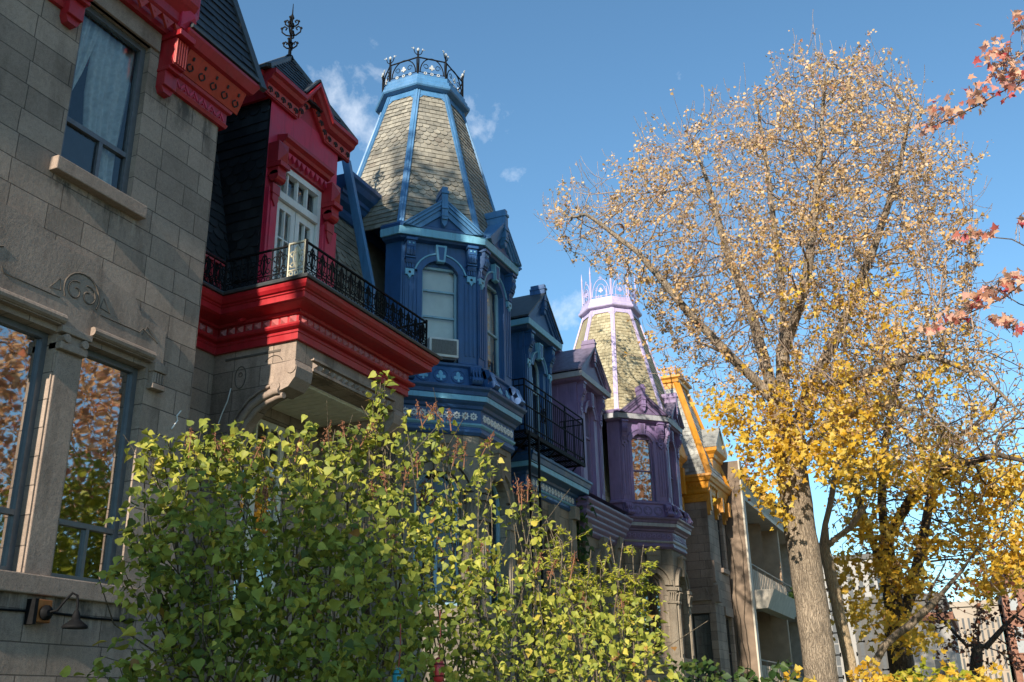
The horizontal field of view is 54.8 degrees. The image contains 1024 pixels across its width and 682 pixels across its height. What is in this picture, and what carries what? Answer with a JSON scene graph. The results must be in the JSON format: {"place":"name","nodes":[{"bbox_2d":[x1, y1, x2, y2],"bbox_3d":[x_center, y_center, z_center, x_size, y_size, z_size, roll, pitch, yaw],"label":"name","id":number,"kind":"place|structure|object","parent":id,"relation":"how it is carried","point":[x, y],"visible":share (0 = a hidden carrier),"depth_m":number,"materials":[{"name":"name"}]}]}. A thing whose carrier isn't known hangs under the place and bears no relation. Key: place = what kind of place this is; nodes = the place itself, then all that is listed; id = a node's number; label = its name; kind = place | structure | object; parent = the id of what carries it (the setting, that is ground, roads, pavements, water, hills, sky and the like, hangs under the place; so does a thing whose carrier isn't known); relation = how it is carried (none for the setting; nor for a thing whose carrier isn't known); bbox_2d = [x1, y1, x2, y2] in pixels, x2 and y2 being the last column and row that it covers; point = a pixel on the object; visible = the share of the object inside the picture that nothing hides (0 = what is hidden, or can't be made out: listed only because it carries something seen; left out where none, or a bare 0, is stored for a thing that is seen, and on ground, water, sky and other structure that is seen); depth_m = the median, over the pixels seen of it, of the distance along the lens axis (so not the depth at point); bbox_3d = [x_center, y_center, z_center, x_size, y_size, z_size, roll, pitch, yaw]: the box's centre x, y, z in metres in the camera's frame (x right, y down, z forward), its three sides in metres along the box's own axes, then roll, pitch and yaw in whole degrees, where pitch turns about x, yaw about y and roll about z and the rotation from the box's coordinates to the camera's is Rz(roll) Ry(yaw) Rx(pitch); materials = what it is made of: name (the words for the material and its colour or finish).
{"place":"outdoors","nodes":[
{"label":"outdoors","id":0,"kind":"place"},
{"bbox_2d":[0,0,442,681],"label":"stone house","id":1,"kind":"structure","parent":0,"point":[142,292],"depth_m":11.55,"materials":[{"name":"grey stone"}]},
{"bbox_2d":[0,315,48,570],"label":"window","id":2,"kind":"structure","parent":1,"relation":"in","point":[23,347],"depth_m":9.57,"materials":[{"name":"grey metal"}]},
{"bbox_2d":[23,592,87,628],"bbox_3d":[-4.247,2.522,9.256,0.554,0.330,0.236,4,-21,-13],"label":"wall lamp","id":3,"kind":"object","parent":1,"relation":"attached to","point":[40,611],"visible":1,"depth_m":9.17,"materials":[{"name":"black metal"}]},
{"bbox_2d":[0,608,133,621],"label":"wall cable","id":4,"kind":"object","parent":1,"relation":"attached to","point":[55,613],"depth_m":9.54,"materials":[{"name":"black metal"}]},
{"bbox_2d":[72,14,101,89],"bbox_3d":[-4.888,-2.772,11.057,0.080,2.131,0.482,-10,-22,23],"label":"curtain","id":5,"kind":"object","parent":1,"relation":"hanging from","point":[91,29],"visible":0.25,"depth_m":11.33,"materials":[{"name":"white fabric"}]},
{"bbox_2d":[51,349,137,584],"bbox_3d":[-4.394,1.305,10.313,0.070,2.400,0.880,-10,-22,23],"label":"window","id":6,"kind":"structure","parent":1,"relation":"in","point":[96,467],"depth_m":10.37,"materials":[{"name":"clear glass"}]},
{"bbox_2d":[61,6,145,193],"bbox_3d":[-4.681,-2.708,11.238,0.080,2.130,1.000,-10,-22,23],"label":"window","id":7,"kind":"structure","parent":1,"relation":"in","point":[77,148],"depth_m":11.30,"materials":[{"name":"grey metal"}]},
{"bbox_2d":[82,27,135,184],"bbox_3d":[-4.701,-2.631,11.441,0.081,2.130,0.622,-10,-22,23],"label":"curtain","id":8,"kind":"object","parent":1,"relation":"hanging from","point":[112,58],"visible":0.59,"depth_m":11.50,"materials":[{"name":"white fabric"}]},
{"bbox_2d":[238,419,285,606],"bbox_3d":[-3.708,2.388,13.927,0.080,2.700,1.300,-10,-22,23],"label":"entrance door","id":9,"kind":"structure","parent":1,"relation":"in","point":[271,427],"depth_m":14.47,"materials":[{"name":"glass"}]},
{"bbox_2d":[274,185,302,279],"bbox_3d":[-3.642,-1.348,15.433,0.063,2.550,1.040,-10,-22,23],"label":"curtain","id":10,"kind":"object","parent":1,"relation":"hanging from","point":[300,197],"visible":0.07,"depth_m":15.74,"materials":[{"name":"white fabric"}]},
{"bbox_2d":[272,169,321,278],"bbox_3d":[-3.409,-1.399,15.351,0.140,2.620,1.180,-10,-22,23],"label":"french door","id":11,"kind":"structure","parent":1,"relation":"in","point":[297,214],"depth_m":15.62,"materials":[{"name":"white paint"}]},
{"bbox_2d":[238,0,1023,681],"label":"sky","id":12,"kind":"structure","parent":0,"point":[550,85],"materials":[{"name":"blue"}]},
{"bbox_2d":[657,365,737,681],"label":"orange trimmed house","id":13,"kind":"structure","parent":0,"point":[703,479],"depth_m":33.96,"materials":[{"name":"grey stone"}]},
{"bbox_2d":[692,613,714,681],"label":"window","id":14,"kind":"structure","parent":13,"relation":"in","point":[702,635],"depth_m":32.58,"materials":[{"name":"black glass"}]},
{"bbox_2d":[717,520,722,567],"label":"window","id":15,"kind":"structure","parent":13,"relation":"in","point":[717,520],"depth_m":35.34,"materials":[{"name":"black glass"}]},
{"bbox_2d":[725,617,733,681],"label":"window","id":16,"kind":"structure","parent":13,"relation":"in","point":[727,622],"depth_m":34.10,"materials":[{"name":"black glass"}]},
{"bbox_2d":[822,553,882,681],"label":"white building","id":17,"kind":"structure","parent":0,"point":[840,665],"depth_m":66.55,"materials":[{"name":"white paint"}]},
{"bbox_2d":[826,588,831,611],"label":"window","id":18,"kind":"structure","parent":17,"relation":"in","point":[829,604],"depth_m":67.22,"materials":[{"name":"white glass"}]},
{"bbox_2d":[829,610,836,633],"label":"window","id":19,"kind":"structure","parent":17,"relation":"in","point":[834,631],"depth_m":66.62,"materials":[{"name":"white glass"}]},
{"bbox_2d":[833,633,841,656],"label":"window","id":20,"kind":"structure","parent":17,"relation":"in","point":[836,643],"depth_m":66.15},
{"bbox_2d":[836,654,843,677],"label":"window","id":21,"kind":"structure","parent":17,"relation":"in","point":[838,659],"depth_m":65.69,"materials":[{"name":"white"}]},
{"bbox_2d":[838,675,844,681],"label":"window","id":22,"kind":"structure","parent":17,"relation":"in","point":[841,679],"depth_m":65.41,"materials":[{"name":"white"}]},
{"bbox_2d":[847,565,853,589],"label":"window","id":23,"kind":"structure","parent":17,"relation":"in","point":[848,577],"depth_m":67.14,"materials":[{"name":"white glass"}]},
{"bbox_2d":[848,589,854,597],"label":"window","id":24,"kind":"structure","parent":17,"relation":"in","point":[851,592],"depth_m":66.81,"materials":[{"name":"grey glass"}]},
{"bbox_2d":[853,630,857,655],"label":"window","id":25,"kind":"structure","parent":17,"relation":"in","point":[853,630],"depth_m":65.74,"materials":[{"name":"white"}]},
{"bbox_2d":[856,564,864,589],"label":"window","id":26,"kind":"structure","parent":17,"relation":"in","point":[861,584],"depth_m":66.76,"materials":[{"name":"white glass"}]},
{"bbox_2d":[867,567,875,588],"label":"window","id":27,"kind":"structure","parent":17,"relation":"in","point":[872,584],"depth_m":66.49,"materials":[{"name":"white glass"}]},
{"bbox_2d":[848,592,949,681],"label":"dark building","id":28,"kind":"structure","parent":0,"point":[863,646],"depth_m":56.33,"materials":[{"name":"grey concrete"}]},
{"bbox_2d":[856,614,864,642],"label":"window","id":29,"kind":"structure","parent":28,"relation":"in","point":[859,629],"depth_m":56.73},
{"bbox_2d":[858,640,867,669],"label":"window","id":30,"kind":"structure","parent":28,"relation":"in","point":[862,647],"depth_m":56.32,"materials":[{"name":"grey glass"}]},
{"bbox_2d":[865,611,874,641],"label":"window","id":31,"kind":"structure","parent":28,"relation":"in","point":[871,634],"depth_m":56.45,"materials":[{"name":"grey glass"}]},
{"bbox_2d":[868,642,878,667],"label":"window","id":32,"kind":"structure","parent":28,"relation":"in","point":[870,643],"depth_m":56.12,"materials":[{"name":"grey glass"}]},
{"bbox_2d":[874,611,883,638],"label":"window","id":33,"kind":"structure","parent":28,"relation":"in","point":[878,631],"depth_m":56.34,"materials":[{"name":"grey glass"}]},
{"bbox_2d":[878,641,888,670],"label":"window","id":34,"kind":"structure","parent":28,"relation":"in","point":[884,661],"depth_m":55.69,"materials":[{"name":"grey glass"}]},
{"bbox_2d":[882,669,889,675],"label":"window","id":35,"kind":"structure","parent":28,"relation":"in","point":[886,671],"depth_m":55.50,"materials":[{"name":"grey glass"}]},
{"bbox_2d":[883,611,963,679],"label":"pale building","id":36,"kind":"structure","parent":0,"point":[953,656],"depth_m":44.28,"materials":[{"name":"white brick"}]},
{"bbox_2d":[932,657,951,677],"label":"window","id":37,"kind":"structure","parent":36,"relation":"in","point":[936,662],"depth_m":43.94,"materials":[{"name":"grey glass"}]},
{"bbox_2d":[913,10,1023,337],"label":"orange maple","id":38,"kind":"object","parent":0,"point":[1007,283],"visible":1,"depth_m":9.38,"materials":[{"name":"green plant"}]},
{"bbox_2d":[927,584,1023,679],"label":"russet tree","id":39,"kind":"object","parent":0,"point":[978,647],"visible":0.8,"depth_m":32.95,"materials":[{"name":"red plant"}]},
{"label":"lawn","id":40,"kind":"structure","parent":0,"visible":0},
{"bbox_2d":[59,370,706,681],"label":"lilac bush","id":41,"kind":"object","parent":40,"relation":"on","point":[342,665],"visible":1,"depth_m":5.83,"materials":[{"name":"green plant"}]},
{"bbox_2d":[392,624,403,681],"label":"teal lantern","id":42,"kind":"object","parent":41,"relation":"hanging from","point":[395,674],"visible":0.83,"depth_m":5.40,"materials":[{"name":"plastic"}]},
{"bbox_2d":[432,610,444,681],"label":"red lantern","id":43,"kind":"object","parent":41,"relation":"hanging from","point":[437,677],"visible":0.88,"depth_m":5.42,"materials":[{"name":"plastic"}]},
{"bbox_2d":[334,47,592,681],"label":"blue house","id":44,"kind":"structure","parent":40,"relation":"on","point":[444,258],"depth_m":19.00,"materials":[{"name":"paint"}]},
{"bbox_2d":[413,471,458,605],"bbox_3d":[-1.323,3.376,16.963,0.840,2.310,0.080,7,-22,-19],"label":"window","id":45,"kind":"structure","parent":44,"relation":"in","point":[446,476],"depth_m":16.95,"materials":[{"name":"blue paint"}]},
{"bbox_2d":[421,267,456,362],"bbox_3d":[-1.376,-0.475,18.356,0.700,1.900,0.060,7,-22,-19],"label":"window","id":46,"kind":"structure","parent":44,"relation":"in","point":[453,294],"depth_m":18.50,"materials":[{"name":"blue paint"}]},
{"bbox_2d":[422,336,458,361],"bbox_3d":[-1.342,0.197,18.015,0.640,0.400,0.468,7,-22,-19],"label":"air conditioner","id":47,"kind":"object","parent":44,"relation":"on","point":[446,349],"visible":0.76,"depth_m":17.85,"materials":[{"name":"white plastic"}]},
{"bbox_2d":[489,495,493,603],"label":"window","id":48,"kind":"structure","parent":44,"relation":"in","point":[490,527],"depth_m":18.84,"materials":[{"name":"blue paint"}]},
{"bbox_2d":[487,284,498,376],"bbox_3d":[-0.443,-0.195,19.146,0.060,1.900,0.740,-10,-22,23],"label":"window","id":49,"kind":"structure","parent":44,"relation":"in","point":[496,336],"depth_m":19.41,"materials":[{"name":"blue paint"}]},
{"bbox_2d":[492,308,493,372],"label":"window","id":50,"kind":"structure","parent":44,"relation":"in","point":[492,308],"depth_m":20.15,"materials":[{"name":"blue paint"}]},
{"bbox_2d":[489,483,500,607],"bbox_3d":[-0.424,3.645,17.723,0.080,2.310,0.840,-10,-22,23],"label":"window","id":51,"kind":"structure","parent":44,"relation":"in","point":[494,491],"depth_m":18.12,"materials":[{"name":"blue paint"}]},
{"bbox_2d":[533,361,540,449],"bbox_3d":[0.500,1.548,22.936,0.050,2.380,0.660,-10,-22,23],"label":"dormer door","id":52,"kind":"structure","parent":44,"relation":"in","point":[536,368],"depth_m":23.37,"materials":[{"name":"blue paint"}]},
{"bbox_2d":[575,495,596,656],"bbox_3d":[1.557,6.664,23.238,1.126,7.084,0.517,-10,-22,23],"label":"green vine","id":53,"kind":"object","parent":40,"relation":"on","point":[580,551],"visible":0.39,"depth_m":23.77,"materials":[{"name":"green plant"}]},
{"bbox_2d":[529,516,666,681],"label":"sumac shrub","id":54,"kind":"object","parent":40,"relation":"on","point":[634,585],"visible":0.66,"depth_m":8.72,"materials":[{"name":"green plant"}]},
{"bbox_2d":[551,267,696,681],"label":"purple house","id":55,"kind":"structure","parent":40,"relation":"on","point":[626,409],"depth_m":28.32,"materials":[{"name":"paint"}]},
{"bbox_2d":[585,410,593,493],"bbox_3d":[1.944,2.871,25.806,0.050,2.380,0.660,-10,-22,23],"label":"dormer door","id":56,"kind":"structure","parent":55,"relation":"in","point":[587,419],"depth_m":25.99,"materials":[{"name":"paint"}]},
{"bbox_2d":[632,437,654,500],"bbox_3d":[3.788,3.754,28.836,0.537,1.900,0.537,-10,-22,23],"label":"window","id":57,"kind":"structure","parent":55,"relation":"in","point":[641,447],"depth_m":28.85,"materials":[{"name":"glass"}]},
{"bbox_2d":[638,572,666,657],"bbox_3d":[3.841,7.605,27.443,0.840,2.310,0.080,7,-22,-19],"label":"window","id":58,"kind":"structure","parent":55,"relation":"in","point":[654,580],"depth_m":27.56,"materials":[{"name":"glass"}]},
{"bbox_2d":[669,446,675,505],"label":"window","id":59,"kind":"structure","parent":55,"relation":"in","point":[670,452],"depth_m":29.88,"materials":[{"name":"glass"}]},
{"bbox_2d":[677,581,685,657],"bbox_3d":[4.740,7.874,28.203,0.080,2.310,0.840,-10,-22,23],"label":"window","id":60,"kind":"structure","parent":55,"relation":"in","point":[679,581],"depth_m":28.43,"materials":[{"name":"glass"}]},
{"bbox_2d":[640,656,754,681],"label":"green shrub","id":61,"kind":"object","parent":40,"relation":"on","point":[690,668],"visible":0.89,"depth_m":12.00,"materials":[{"name":"green plant"}]},
{"bbox_2d":[721,460,803,681],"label":"apartment building","id":62,"kind":"structure","parent":40,"relation":"on","point":[770,619],"depth_m":37.60,"materials":[{"name":"brown concrete"}]},
{"bbox_2d":[724,449,757,675],"bbox_3d":[8.301,9.117,35.352,2.264,10.817,0.774,3,-21,-10],"label":"red creeper","id":63,"kind":"object","parent":62,"relation":"attached to","point":[746,464],"visible":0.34,"depth_m":35.15,"materials":[{"name":"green plant"}]},
{"bbox_2d":[788,587,793,598],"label":"balcony plants","id":64,"kind":"object","parent":62,"relation":"on","point":[791,595],"visible":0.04,"depth_m":42.35,"materials":[{"name":"green plant"}]},
{"bbox_2d":[734,657,800,681],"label":"leafy shrub","id":65,"kind":"object","parent":40,"relation":"on","point":[773,673],"visible":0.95,"depth_m":13.75,"materials":[{"name":"green plant"}]},
{"bbox_2d":[534,15,1023,681],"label":"maple tree","id":66,"kind":"object","parent":40,"relation":"on","point":[792,451],"visible":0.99,"depth_m":21.22,"materials":[{"name":"yellow plant"}]},
{"bbox_2d":[782,664,816,681],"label":"yellow shrub","id":67,"kind":"object","parent":40,"relation":"on","point":[797,668],"visible":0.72,"depth_m":15.03,"materials":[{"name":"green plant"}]},
{"bbox_2d":[819,426,867,681],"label":"slender tree","id":68,"kind":"object","parent":40,"relation":"on","point":[826,544],"visible":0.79,"depth_m":24.33,"materials":[{"name":"beige plant"}]},
{"bbox_2d":[845,656,951,681],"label":"golden shrub","id":69,"kind":"object","parent":40,"relation":"on","point":[876,675],"visible":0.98,"depth_m":21.30,"materials":[{"name":"yellow plant"}]},
{"bbox_2d":[811,317,1023,681],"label":"yellow tree","id":70,"kind":"object","parent":40,"relation":"on","point":[896,610],"visible":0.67,"depth_m":26.86,"materials":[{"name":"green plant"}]},
{"bbox_2d":[882,657,978,681],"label":"lime shrub","id":71,"kind":"object","parent":40,"relation":"on","point":[904,675],"visible":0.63,"depth_m":22.69,"materials":[{"name":"yellow plant"}]},
{"bbox_2d":[865,534,1019,678],"bbox_3d":[10.410,7.685,23.853,3.863,5.496,2.968,-10,-22,23],"label":"leaning tree","id":72,"kind":"object","parent":40,"relation":"on","point":[915,619],"visible":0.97,"depth_m":24.21,"materials":[{"name":"grey plant"}]},
{"bbox_2d":[927,658,1014,681],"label":"bright shrub","id":73,"kind":"object","parent":40,"relation":"on","point":[953,672],"visible":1,"depth_m":20.79,"materials":[{"name":"yellow plant"}]},
{"bbox_2d":[949,599,1011,681],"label":"cream building","id":74,"kind":"structure","parent":40,"relation":"on","point":[967,620],"depth_m":64.59,"materials":[{"name":"beige concrete"}]},
{"bbox_2d":[955,617,962,643],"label":"window","id":75,"kind":"structure","parent":74,"relation":"in","point":[957,618],"depth_m":65.22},
{"bbox_2d":[959,644,967,669],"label":"window","id":76,"kind":"structure","parent":74,"relation":"in","point":[964,663],"depth_m":64.58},
{"bbox_2d":[960,617,968,642],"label":"window","id":77,"kind":"structure","parent":74,"relation":"in","point":[962,619],"depth_m":65.15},
{"bbox_2d":[965,647,970,662],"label":"window","id":78,"kind":"structure","parent":74,"relation":"in","point":[968,653],"depth_m":64.55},
{"bbox_2d":[966,616,972,642],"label":"window","id":79,"kind":"structure","parent":74,"relation":"in","point":[968,619],"depth_m":65.07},
{"bbox_2d":[971,616,980,641],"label":"window","id":80,"kind":"structure","parent":74,"relation":"in","point":[973,617],"depth_m":65.02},
{"bbox_2d":[978,617,986,642],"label":"window","id":81,"kind":"structure","parent":74,"relation":"in","point":[983,636],"depth_m":64.60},
{"bbox_2d":[982,643,990,670],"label":"window","id":82,"kind":"structure","parent":74,"relation":"in","point":[986,654],"depth_m":64.11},
{"bbox_2d":[984,616,990,640],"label":"window","id":83,"kind":"structure","parent":74,"relation":"in","point":[988,632],"depth_m":64.53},
{"bbox_2d":[987,671,992,678],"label":"window","id":84,"kind":"structure","parent":74,"relation":"in","point":[989,673],"depth_m":63.70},
{"bbox_2d":[989,644,996,668],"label":"window","id":85,"kind":"structure","parent":74,"relation":"in","point":[992,654],"depth_m":63.99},
{"bbox_2d":[989,615,997,641],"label":"window","id":86,"kind":"structure","parent":74,"relation":"in","point":[993,627],"depth_m":64.47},
{"bbox_2d":[994,643,1002,667],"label":"window","id":87,"kind":"structure","parent":74,"relation":"in","point":[996,645],"depth_m":63.91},
{"bbox_2d":[995,615,1003,640],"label":"window","id":88,"kind":"structure","parent":74,"relation":"in","point":[997,617],"depth_m":64.38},
{"bbox_2d":[999,671,1005,681],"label":"window","id":89,"kind":"structure","parent":74,"relation":"in","point":[1003,675],"depth_m":63.36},
{"bbox_2d":[1000,643,1009,669],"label":"window","id":90,"kind":"structure","parent":74,"relation":"in","point":[1002,645],"depth_m":63.67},
{"bbox_2d":[1005,671,1011,681],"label":"window","id":91,"kind":"structure","parent":74,"relation":"in","point":[1008,676],"depth_m":63.24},
{"bbox_2d":[991,556,1023,681],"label":"brick building","id":92,"kind":"structure","parent":40,"relation":"on","point":[1017,676],"depth_m":60.81,"materials":[{"name":"brown brick"}]},
{"bbox_2d":[1006,585,1019,611],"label":"window","id":93,"kind":"structure","parent":92,"relation":"in","point":[1013,604],"depth_m":60.92,"materials":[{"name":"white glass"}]},
{"bbox_2d":[1012,625,1023,653],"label":"window","id":94,"kind":"structure","parent":92,"relation":"in","point":[1020,650],"depth_m":60.12,"materials":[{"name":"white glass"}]}
]}

